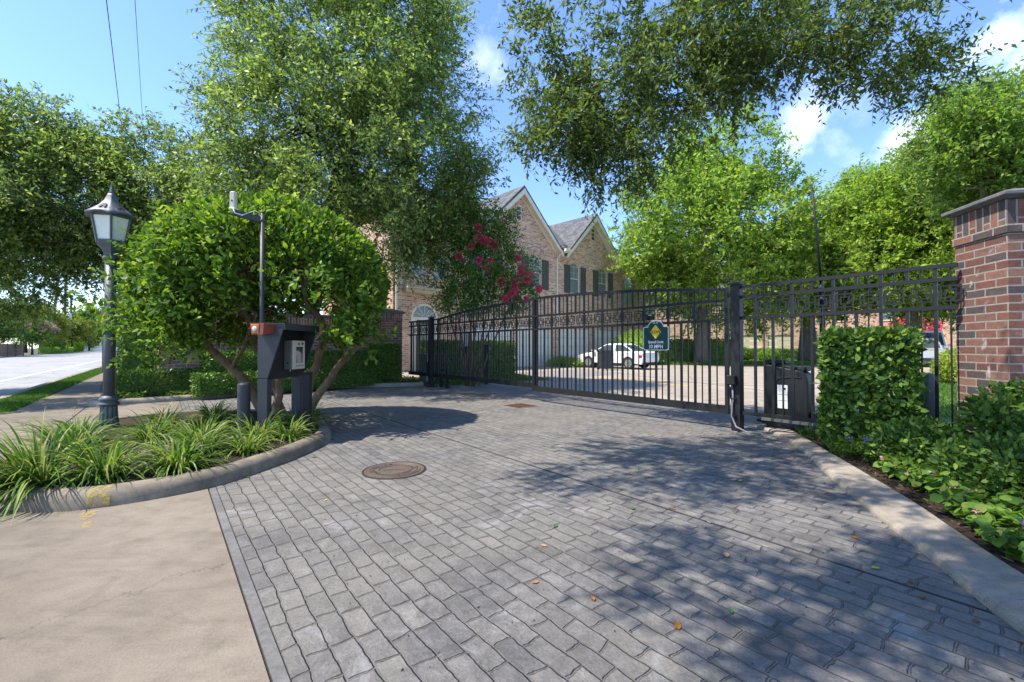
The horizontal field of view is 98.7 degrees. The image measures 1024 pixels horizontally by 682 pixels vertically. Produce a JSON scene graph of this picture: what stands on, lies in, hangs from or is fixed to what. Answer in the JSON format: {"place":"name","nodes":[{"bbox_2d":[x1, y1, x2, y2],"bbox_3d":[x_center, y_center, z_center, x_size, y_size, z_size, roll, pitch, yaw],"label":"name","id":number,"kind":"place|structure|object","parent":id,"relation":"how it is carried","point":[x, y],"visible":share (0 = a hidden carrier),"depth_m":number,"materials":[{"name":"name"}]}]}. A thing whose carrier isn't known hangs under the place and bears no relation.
{"place":"outdoors","nodes":[
{"label":"outdoors","id":0,"kind":"place"},
{"bbox_2d":[0,409,82,459],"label":"apron","id":1,"kind":"object","parent":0,"point":[59,415],"visible":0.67,"depth_m":7.21,"materials":[{"name":"concrete"}]},
{"bbox_2d":[10,388,102,413],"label":"sidewalk","id":2,"kind":"structure","parent":0,"point":[67,399],"depth_m":9.77,"materials":[{"name":"concrete"}]},
{"bbox_2d":[0,365,116,413],"bbox_3d":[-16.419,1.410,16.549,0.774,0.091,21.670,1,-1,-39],"label":"grass","id":3,"kind":"structure","parent":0,"point":[17,400],"depth_m":11.59,"materials":[{"name":"green plant"}]},
{"bbox_2d":[0,351,120,395],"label":"road","id":4,"kind":"structure","parent":0,"point":[13,370],"depth_m":28.91,"materials":[{"name":"grey asphalt"}]},
{"bbox_2d":[0,343,23,356],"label":"wooden fence","id":5,"kind":"object","parent":4,"relation":"on","point":[7,349],"visible":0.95,"depth_m":61.51,"materials":[{"name":"grey wood"}]},
{"bbox_2d":[67,377,102,388],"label":"sidewalk","id":6,"kind":"structure","parent":0,"point":[93,383],"depth_m":14.22,"materials":[{"name":"concrete"}]},
{"bbox_2d":[0,401,269,681],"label":"apron","id":7,"kind":"object","parent":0,"point":[147,591],"visible":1,"depth_m":2.12,"materials":[{"name":"concrete"}]},
{"bbox_2d":[116,313,155,373],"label":"hedge","id":8,"kind":"object","parent":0,"point":[131,360],"visible":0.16,"depth_m":10.22,"materials":[{"name":"green plant"}]},
{"bbox_2d":[39,411,317,487],"bbox_3d":[-3.974,1.275,5.642,2.651,0.210,4.540,1,-1,-37],"label":"island bed","id":9,"kind":"object","parent":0,"point":[235,458],"visible":0.12,"depth_m":4.88,"materials":[{"name":"brown soil"}]},
{"bbox_2d":[0,406,125,524],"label":"grass clump","id":10,"kind":"object","parent":9,"relation":"on","point":[13,480],"visible":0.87,"depth_m":3.37,"materials":[{"name":"green plant"}]},
{"bbox_2d":[0,406,138,465],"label":"grass clump","id":11,"kind":"object","parent":9,"relation":"on","point":[78,435],"visible":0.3,"depth_m":4.32,"materials":[{"name":"green plant"}]},
{"bbox_2d":[25,415,124,448],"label":"grass clump","id":12,"kind":"object","parent":9,"relation":"on","point":[96,433],"visible":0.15,"depth_m":5.04,"materials":[{"name":"green plant"}]},
{"bbox_2d":[1,423,168,505],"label":"grass clump","id":13,"kind":"object","parent":9,"relation":"on","point":[101,472],"visible":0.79,"depth_m":3.60,"materials":[{"name":"green plant"}]},
{"bbox_2d":[84,182,136,427],"bbox_3d":[-5.530,-0.484,6.058,0.583,3.440,0.567,0,-1,0],"label":"lamp post","id":14,"kind":"object","parent":9,"relation":"on","point":[109,215],"visible":0.9,"depth_m":5.99,"materials":[{"name":"metal"}]},
{"bbox_2d":[103,405,199,446],"bbox_3d":[-4.224,0.990,5.111,1.013,0.537,0.974,0,-1,-29],"label":"grass clump","id":15,"kind":"object","parent":9,"relation":"on","point":[142,436],"visible":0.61,"depth_m":5.07,"materials":[{"name":"green plant"}]},
{"bbox_2d":[0,409,330,511],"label":"island kerb","id":16,"kind":"structure","parent":9,"relation":"on","point":[45,499],"depth_m":3.55,"materials":[{"name":"concrete"}]},
{"bbox_2d":[134,401,198,429],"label":"grass clump","id":17,"kind":"object","parent":9,"relation":"on","point":[151,417],"visible":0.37,"depth_m":6.10,"materials":[{"name":"green plant"}]},
{"bbox_2d":[104,420,238,479],"bbox_3d":[-3.027,0.986,3.966,0.914,0.514,0.996,-1,-1,44],"label":"grass clump","id":18,"kind":"object","parent":9,"relation":"on","point":[176,458],"visible":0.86,"depth_m":3.87,"materials":[{"name":"green plant"}]},
{"bbox_2d":[154,408,236,446],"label":"grass clump","id":19,"kind":"object","parent":9,"relation":"on","point":[202,428],"visible":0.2,"depth_m":5.08,"materials":[{"name":"green plant"}]},
{"bbox_2d":[145,405,254,464],"bbox_3d":[-3.198,0.949,4.511,1.106,0.604,1.090,0,-1,0],"label":"grass clump","id":20,"kind":"object","parent":9,"relation":"on","point":[210,437],"visible":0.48,"depth_m":4.48,"materials":[{"name":"green plant"}]},
{"bbox_2d":[187,400,236,428],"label":"grass clump","id":21,"kind":"object","parent":9,"relation":"on","point":[220,418],"visible":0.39,"depth_m":6.14,"materials":[{"name":"green plant"}]},
{"bbox_2d":[67,183,397,414],"bbox_3d":[-3.817,-0.557,6.872,4.148,3.745,3.635,0,-1,0],"label":"topiary tree","id":22,"kind":"object","parent":9,"relation":"on","point":[174,294],"visible":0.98,"depth_m":6.05,"materials":[{"name":"green plant"}]},
{"bbox_2d":[197,421,283,460],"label":"grass clump","id":23,"kind":"object","parent":9,"relation":"on","point":[253,445],"visible":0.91,"depth_m":4.53,"materials":[{"name":"green plant"}]},
{"bbox_2d":[237,383,250,435],"bbox_3d":[-3.345,0.873,5.488,0.156,0.710,0.156,0,-1,0],"label":"bollard","id":24,"kind":"object","parent":9,"relation":"on","point":[244,398],"visible":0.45,"depth_m":5.43,"materials":[{"name":"grey metal"}]},
{"bbox_2d":[224,406,296,442],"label":"grass clump","id":25,"kind":"object","parent":9,"relation":"on","point":[257,428],"visible":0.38,"depth_m":5.13,"materials":[{"name":"green plant"}]},
{"bbox_2d":[257,323,318,429],"bbox_3d":[-2.986,0.558,5.918,0.349,1.552,0.970,0,-1,0],"label":"call box kiosk","id":26,"kind":"object","parent":9,"relation":"on","point":[270,366],"visible":0.62,"depth_m":5.54,"materials":[{"name":"grey paint"}]},
{"bbox_2d":[229,191,265,322],"bbox_3d":[-3.357,-0.296,5.579,0.411,3.150,0.138,1,-1,-38],"label":"camera pole","id":27,"kind":"object","parent":26,"relation":"on","point":[260,219],"visible":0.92,"depth_m":5.69,"materials":[{"name":"grey metal"}]},
{"bbox_2d":[250,323,274,334],"bbox_3d":[-3.050,-0.146,5.360,0.220,0.140,0.182,0,-1,0],"label":"red reflector lamp","id":28,"kind":"object","parent":26,"relation":"attached to","point":[261,328],"visible":1,"depth_m":5.29,"materials":[{"name":"plastic"}]},
{"bbox_2d":[284,340,304,370],"bbox_3d":[-2.954,0.200,5.985,0.129,0.410,0.335,0,-1,0],"label":"intercom","id":29,"kind":"object","parent":26,"relation":"attached to","point":[294,354],"visible":1,"depth_m":5.86,"materials":[{"name":"grey metal"}]},
{"bbox_2d":[255,413,326,443],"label":"grass clump","id":30,"kind":"object","parent":9,"relation":"on","point":[290,436],"visible":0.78,"depth_m":5.20,"materials":[{"name":"green plant"}]},
{"bbox_2d":[271,403,326,429],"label":"grass clump","id":31,"kind":"object","parent":9,"relation":"on","point":[288,420],"visible":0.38,"depth_m":6.03,"materials":[{"name":"green plant"}]},
{"bbox_2d":[302,372,312,430],"bbox_3d":[-2.685,0.820,5.769,0.104,0.825,0.104,0,-1,0],"label":"bollard","id":32,"kind":"object","parent":9,"relation":"on","point":[306,393],"visible":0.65,"depth_m":5.73,"materials":[{"name":"black metal"}]},
{"bbox_2d":[180,401,289,681],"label":"driveway border","id":33,"kind":"object","parent":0,"point":[275,664],"visible":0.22,"depth_m":2.07,"materials":[{"name":"grey concrete"}]},
{"bbox_2d":[120,378,438,398],"bbox_3d":[-6.520,1.409,13.653,8.795,0.170,4.863,1,-1,-37],"label":"planting bed","id":34,"kind":"object","parent":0,"point":[426,383],"visible":0.01,"depth_m":14.11,"materials":[{"name":"brown plant"}]},
{"bbox_2d":[116,366,206,397],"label":"hedge","id":35,"kind":"object","parent":34,"relation":"on","point":[152,380],"visible":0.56,"depth_m":10.07,"materials":[{"name":"green plant"}]},
{"bbox_2d":[86,382,423,406],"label":"bed kerb","id":36,"kind":"structure","parent":34,"relation":"on","point":[95,401],"depth_m":9.85,"materials":[{"name":"concrete"}]},
{"bbox_2d":[98,375,422,398],"bbox_3d":[-6.156,1.189,12.172,7.670,0.275,2.703,1,-1,-32],"label":"ground cover","id":37,"kind":"object","parent":34,"relation":"on","point":[400,379],"visible":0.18,"depth_m":10.06,"materials":[{"name":"green plant"}]},
{"bbox_2d":[156,309,381,395],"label":"garden wall","id":38,"kind":"structure","parent":34,"relation":"on","point":[305,320],"depth_m":12.14,"materials":[{"name":"brick"}]},
{"bbox_2d":[189,365,381,398],"bbox_3d":[-5.668,1.026,11.761,0.627,0.686,4.894,-1,-1,42],"label":"hedge","id":39,"kind":"object","parent":34,"relation":"on","point":[206,384],"visible":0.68,"depth_m":10.91,"materials":[{"name":"green plant"}]},
{"bbox_2d":[200,348,376,390],"bbox_3d":[-5.897,0.780,12.197,0.831,1.190,4.643,-1,-1,42],"label":"hedge","id":40,"kind":"object","parent":34,"relation":"on","point":[247,360],"visible":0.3,"depth_m":11.24,"materials":[{"name":"green plant"}]},
{"bbox_2d":[127,0,523,313],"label":"oak tree","id":41,"kind":"object","parent":34,"relation":"on","point":[382,93],"visible":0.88,"depth_m":11.49,"materials":[{"name":"green plant"}]},
{"bbox_2d":[367,342,403,382],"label":"hedge","id":42,"kind":"object","parent":34,"relation":"on","point":[387,354],"visible":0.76,"depth_m":13.91,"materials":[{"name":"green plant"}]},
{"bbox_2d":[381,309,404,376],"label":"brick pillar","id":43,"kind":"structure","parent":34,"relation":"on","point":[391,319],"depth_m":14.70,"materials":[{"name":"brick"}]},
{"bbox_2d":[434,376,550,384],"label":"lawn","id":44,"kind":"structure","parent":0,"point":[488,383],"depth_m":14.45,"materials":[{"name":"green plant"}]},
{"bbox_2d":[418,339,515,378],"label":"hedge","id":45,"kind":"object","parent":44,"relation":"on","point":[501,357],"visible":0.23,"depth_m":17.07,"materials":[{"name":"green plant"}]},
{"bbox_2d":[415,192,548,385],"bbox_3d":[-0.912,-1.473,13.384,4.074,5.846,3.131,0,-1,0],"label":"crepe myrtle tree","id":46,"kind":"object","parent":44,"relation":"on","point":[480,238],"visible":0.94,"depth_m":12.93,"materials":[{"name":"green plant"}]},
{"bbox_2d":[0,0,1023,347],"label":"sky","id":47,"kind":"structure","parent":0,"point":[65,46],"materials":[{"name":"blue"}]},
{"bbox_2d":[518,369,618,381],"bbox_3d":[2.550,1.492,19.731,7.198,0.016,4.984,1,-1,-41],"label":"paved bay","id":48,"kind":"object","parent":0,"point":[581,374],"visible":0.53,"depth_m":19.45,"materials":[{"name":"beige concrete"}]},
{"bbox_2d":[425,384,780,438],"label":"driveway","id":49,"kind":"structure","parent":0,"point":[709,420],"depth_m":8.62,"materials":[{"name":"concrete"}]},
{"bbox_2d":[425,316,437,386],"bbox_3d":[-2.442,0.316,13.413,0.280,2.150,0.320,1,-1,-38],"label":"gate post","id":50,"kind":"object","parent":49,"relation":"on","point":[430,368],"visible":1,"depth_m":13.35,"materials":[{"name":"black metal"}]},
{"bbox_2d":[408,298,535,387],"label":"sliding gate","id":51,"kind":"structure","parent":49,"relation":"on","point":[439,374],"depth_m":11.83,"materials":[{"name":"black metal"}]},
{"bbox_2d":[726,281,760,434],"bbox_3d":[3.289,0.211,6.214,0.273,2.155,0.465,1,-1,-38],"label":"gate post","id":52,"kind":"object","parent":49,"relation":"on","point":[735,379],"visible":0.98,"depth_m":6.30,"materials":[{"name":"black metal"}]},
{"bbox_2d":[532,288,730,413],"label":"sliding gate","id":53,"kind":"structure","parent":52,"relation":"attached to","point":[694,405],"depth_m":7.75,"materials":[{"name":"black metal"}]},
{"bbox_2d":[643,320,668,349],"bbox_3d":[2.409,-0.096,7.368,0.027,0.501,0.480,1,-1,-38],"label":"speed limit sign","id":54,"kind":"object","parent":53,"relation":"attached to","point":[655,334],"visible":1,"depth_m":7.35,"materials":[{"name":"green metal"}]},
{"bbox_2d":[761,360,818,431],"bbox_3d":[3.923,0.789,6.189,0.340,1.037,0.648,1,-1,-39],"label":"gate operator","id":55,"kind":"object","parent":49,"relation":"on","point":[772,422],"visible":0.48,"depth_m":6.11,"materials":[{"name":"plastic"}]},
{"bbox_2d":[741,262,965,439],"bbox_3d":[3.993,0.259,5.418,0.044,2.136,2.254,1,-1,-39],"label":"fence panel","id":56,"kind":"object","parent":49,"relation":"on","point":[934,280],"visible":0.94,"depth_m":5.43,"materials":[{"name":"black paint"}]},
{"bbox_2d":[924,373,934,418],"bbox_3d":[4.720,0.841,4.969,0.124,0.960,0.122,0,-1,0],"label":"utility pipe","id":57,"kind":"object","parent":49,"relation":"on","point":[929,399],"visible":0.31,"depth_m":4.93,"materials":[{"name":"grey plastic"}]},
{"bbox_2d":[183,391,1023,681],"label":"driveway","id":58,"kind":"structure","parent":0,"point":[563,626],"depth_m":2.18,"materials":[{"name":"brick"}]},
{"bbox_2d":[180,403,291,681],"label":"paving joint","id":59,"kind":"object","parent":58,"relation":"on","point":[263,657],"visible":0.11,"depth_m":2.09,"materials":[{"name":"grey concrete"}]},
{"bbox_2d":[362,462,425,479],"bbox_3d":[-1.146,1.266,4.292,0.610,0.030,0.610,0,-1,0],"label":"manhole cover","id":60,"kind":"object","parent":58,"relation":"on","point":[391,470],"visible":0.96,"depth_m":4.26,"materials":[{"name":"metal"}]},
{"bbox_2d":[490,0,1023,228],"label":"live oak tree","id":61,"kind":"object","parent":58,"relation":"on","point":[744,60],"visible":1,"depth_m":6.68,"materials":[{"name":"green plant"}]},
{"bbox_2d":[756,425,1023,634],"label":"bed kerb","id":62,"kind":"structure","parent":58,"relation":"on","point":[991,582],"depth_m":2.66,"materials":[{"name":"concrete"}]},
{"bbox_2d":[312,386,990,611],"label":"driveway","id":63,"kind":"structure","parent":0,"point":[801,509],"depth_m":4.43,"materials":[{"name":"brick"}]},
{"bbox_2d":[402,363,931,411],"bbox_3d":[21.184,1.798,35.995,61.999,0.148,89.999,1,-1,-38],"label":"court","id":64,"kind":"object","parent":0,"point":[748,384],"depth_m":15.13,"materials":[{"name":"concrete"}]},
{"bbox_2d":[323,171,643,371],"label":"brick townhouse","id":65,"kind":"structure","parent":64,"relation":"on","point":[570,253],"depth_m":28.93,"materials":[{"name":"brown brick"}]},
{"bbox_2d":[472,325,511,341],"bbox_3d":[-1.153,0.338,25.546,3.060,2.449,0.100,1,-1,-43],"label":"garage door","id":66,"kind":"structure","parent":65,"relation":"in","point":[502,328],"depth_m":25.46,"materials":[{"name":"beige paint"}]},
{"bbox_2d":[518,327,550,366],"bbox_3d":[1.419,0.373,27.979,3.100,2.449,0.100,1,-1,-43],"label":"garage door","id":67,"kind":"structure","parent":65,"relation":"in","point":[546,331],"depth_m":27.82,"materials":[{"name":"beige paint"}]},
{"bbox_2d":[560,329,587,357],"bbox_3d":[4.325,0.412,30.723,3.440,2.449,0.100,1,-1,-43],"label":"garage door","id":68,"kind":"structure","parent":65,"relation":"in","point":[561,330],"depth_m":30.63,"materials":[{"name":"beige paint"}]},
{"bbox_2d":[570,262,578,293],"bbox_3d":[4.310,-4.364,30.879,1.200,2.275,0.390,1,-1,-43],"label":"window","id":69,"kind":"structure","parent":65,"relation":"in","point":[574,271],"depth_m":30.99,"materials":[{"name":"grey glass"}]},
{"bbox_2d":[622,276,636,306],"bbox_3d":[9.360,-4.026,35.650,2.220,2.435,0.390,1,-1,-43],"label":"window","id":70,"kind":"structure","parent":65,"relation":"in","point":[626,282],"depth_m":35.76,"materials":[{"name":"glass"}]},
{"bbox_2d":[577,343,658,368],"bbox_3d":[6.043,0.854,25.598,2.100,1.420,4.560,1,-1,-43],"label":"white sedan","id":71,"kind":"object","parent":64,"relation":"on","point":[625,356],"visible":0.49,"depth_m":24.40,"materials":[{"name":"paint"}]},
{"bbox_2d":[815,291,955,349],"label":"brick house","id":72,"kind":"structure","parent":64,"relation":"on","point":[946,330],"depth_m":46.26,"materials":[{"name":"beige brick"}]},
{"bbox_2d":[816,144,976,364],"bbox_3d":[29.280,-5.774,29.552,16.538,14.787,10.018,0,-1,0],"label":"elm tree","id":73,"kind":"object","parent":64,"relation":"on","point":[933,242],"visible":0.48,"depth_m":28.39,"materials":[{"name":"green plant"}]},
{"bbox_2d":[920,338,948,362],"bbox_3d":[26.294,0.711,28.185,2.180,1.780,4.580,-1,-1,38],"label":"silver suv","id":74,"kind":"object","parent":64,"relation":"on","point":[928,354],"visible":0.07,"depth_m":26.66,"materials":[{"name":"paint"}]},
{"bbox_2d":[877,55,1023,233],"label":"elm tree","id":75,"kind":"object","parent":64,"relation":"on","point":[978,138],"visible":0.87,"depth_m":21.78,"materials":[{"name":"green plant"}]},
{"bbox_2d":[645,270,800,348],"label":"brick house","id":76,"kind":"structure","parent":0,"point":[748,342],"depth_m":46.08,"materials":[{"name":"beige brick"}]},
{"bbox_2d":[615,360,930,365],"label":"lawn","id":77,"kind":"structure","parent":0,"point":[744,364],"depth_m":29.99,"materials":[{"name":"green plant"}]},
{"bbox_2d":[614,329,661,364],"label":"shrub","id":78,"kind":"object","parent":77,"relation":"on","point":[635,338],"visible":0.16,"depth_m":29.87,"materials":[{"name":"green plant"}]},
{"bbox_2d":[659,338,730,361],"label":"hedge","id":79,"kind":"object","parent":77,"relation":"on","point":[721,356],"visible":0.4,"depth_m":31.99,"materials":[{"name":"green plant"}]},
{"bbox_2d":[601,96,843,362],"bbox_3d":[14.573,-7.480,30.698,16.378,18.276,12.197,0,-1,-26],"label":"elm tree","id":80,"kind":"object","parent":77,"relation":"on","point":[712,217],"visible":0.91,"depth_m":28.61,"materials":[{"name":"green plant"}]},
{"bbox_2d":[761,152,928,360],"bbox_3d":[25.950,-6.327,33.920,13.568,16.016,10.704,0,-1,0],"label":"elm tree","id":81,"kind":"object","parent":77,"relation":"on","point":[849,172],"visible":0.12,"depth_m":33.12,"materials":[{"name":"green plant"}]},
{"bbox_2d":[757,418,1023,573],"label":"planting bed","id":82,"kind":"object","parent":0,"point":[955,525],"visible":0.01,"depth_m":3.32,"materials":[{"name":"brown soil"}]},
{"bbox_2d":[810,184,825,331],"bbox_3d":[3.933,-0.345,5.646,0.179,3.351,0.061,0,-1,0],"label":"aerial mast","id":83,"kind":"object","parent":82,"relation":"on","point":[821,301],"visible":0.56,"depth_m":5.65,"materials":[{"name":"grey metal"}]},
{"bbox_2d":[823,431,864,457],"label":"wispy plant","id":84,"kind":"object","parent":82,"relation":"on","point":[851,451],"visible":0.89,"depth_m":4.68,"materials":[{"name":"green plant"}]},
{"bbox_2d":[846,431,892,464],"bbox_3d":[3.624,1.072,4.374,0.427,0.384,0.440,0,-1,0],"label":"blue salvia","id":85,"kind":"object","parent":82,"relation":"on","point":[867,458],"visible":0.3,"depth_m":4.39,"materials":[{"name":"green plant"}]},
{"bbox_2d":[812,322,929,452],"bbox_3d":[4.035,0.545,5.003,1.033,1.492,1.018,-1,-1,38],"label":"round shrub","id":86,"kind":"object","parent":82,"relation":"on","point":[868,377],"visible":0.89,"depth_m":4.72,"materials":[{"name":"green plant"}]},
{"bbox_2d":[873,453,921,478],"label":"begonia plant","id":87,"kind":"object","parent":82,"relation":"on","point":[891,465],"visible":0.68,"depth_m":3.90,"materials":[{"name":"green plant"}]},
{"bbox_2d":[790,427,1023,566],"bbox_3d":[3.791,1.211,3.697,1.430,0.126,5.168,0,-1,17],"label":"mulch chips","id":88,"kind":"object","parent":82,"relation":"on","point":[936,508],"visible":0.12,"depth_m":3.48,"materials":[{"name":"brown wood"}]},
{"bbox_2d":[864,414,965,466],"bbox_3d":[3.831,0.999,4.105,0.870,0.636,0.781,0,-1,0],"label":"leafy shrub","id":89,"kind":"object","parent":82,"relation":"on","point":[911,439],"visible":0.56,"depth_m":4.03,"materials":[{"name":"green plant"}]},
{"bbox_2d":[899,463,947,491],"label":"begonia plant","id":90,"kind":"object","parent":82,"relation":"on","point":[915,475],"visible":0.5,"depth_m":3.58,"materials":[{"name":"green plant"}]},
{"bbox_2d":[923,472,987,502],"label":"begonia plant","id":91,"kind":"object","parent":82,"relation":"on","point":[952,485],"visible":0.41,"depth_m":3.26,"materials":[{"name":"green plant"}]},
{"bbox_2d":[930,486,1011,517],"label":"begonia plant","id":92,"kind":"object","parent":82,"relation":"on","point":[955,499],"visible":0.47,"depth_m":3.00,"materials":[{"name":"green plant"}]},
{"bbox_2d":[922,430,1023,501],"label":"leafy shrub","id":93,"kind":"object","parent":82,"relation":"on","point":[973,460],"visible":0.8,"depth_m":3.36,"materials":[{"name":"green plant"}]},
{"bbox_2d":[941,188,1023,435],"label":"brick pillar","id":94,"kind":"structure","parent":82,"relation":"on","point":[988,242],"depth_m":4.28,"materials":[{"name":"brick"}]},
{"bbox_2d":[947,376,1023,450],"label":"leafy shrub","id":95,"kind":"object","parent":82,"relation":"on","point":[1001,410],"visible":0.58,"depth_m":3.73,"materials":[{"name":"green plant"}]},
{"bbox_2d":[954,502,1023,542],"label":"begonia plant","id":96,"kind":"object","parent":82,"relation":"on","point":[995,517],"visible":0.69,"depth_m":2.71,"materials":[{"name":"green plant"}]},
{"bbox_2d":[974,517,1023,561],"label":"begonia plant","id":97,"kind":"object","parent":82,"relation":"on","point":[1011,538],"visible":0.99,"depth_m":2.44,"materials":[{"name":"green plant"}]},
{"bbox_2d":[982,486,1023,511],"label":"begonia plant","id":98,"kind":"object","parent":82,"relation":"on","point":[1016,503],"visible":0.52,"depth_m":2.95,"materials":[{"name":"green plant"}]},
{"bbox_2d":[918,372,957,425],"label":"lawn","id":99,"kind":"structure","parent":0,"point":[947,419],"depth_m":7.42,"materials":[{"name":"green plant"}]},
{"bbox_2d":[929,347,956,383],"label":"shrub","id":100,"kind":"object","parent":99,"relation":"on","point":[945,368],"visible":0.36,"depth_m":13.98,"materials":[{"name":"green plant"}]},
{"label":"far verge","id":101,"kind":"structure","parent":0,"visible":0},
{"bbox_2d":[0,295,54,349],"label":"tree","id":102,"kind":"object","parent":101,"relation":"on","point":[5,333],"visible":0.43,"depth_m":63.37,"materials":[{"name":"green plant"}]},
{"bbox_2d":[10,317,61,354],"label":"crepe myrtle tree","id":103,"kind":"object","parent":101,"relation":"on","point":[51,327],"visible":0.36,"depth_m":71.93,"materials":[{"name":"green plant"}]},
{"bbox_2d":[5,302,83,353],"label":"tree","id":104,"kind":"object","parent":101,"relation":"on","point":[65,327],"visible":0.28,"depth_m":85.78,"materials":[{"name":"green plant"}]},
{"bbox_2d":[38,346,77,353],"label":"hedge","id":105,"kind":"object","parent":101,"relation":"on","point":[49,350],"visible":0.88,"depth_m":87.65,"materials":[{"name":"green plant"}]},
{"bbox_2d":[56,315,100,348],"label":"tree","id":106,"kind":"object","parent":101,"relation":"on","point":[80,332],"visible":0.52,"depth_m":109.30,"materials":[{"name":"green plant"}]},
{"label":"garden ground","id":107,"kind":"structure","parent":0,"visible":0},
{"bbox_2d":[0,78,234,343],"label":"oak tree","id":108,"kind":"object","parent":107,"relation":"on","point":[38,225],"visible":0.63,"depth_m":12.18,"materials":[{"name":"green plant"}]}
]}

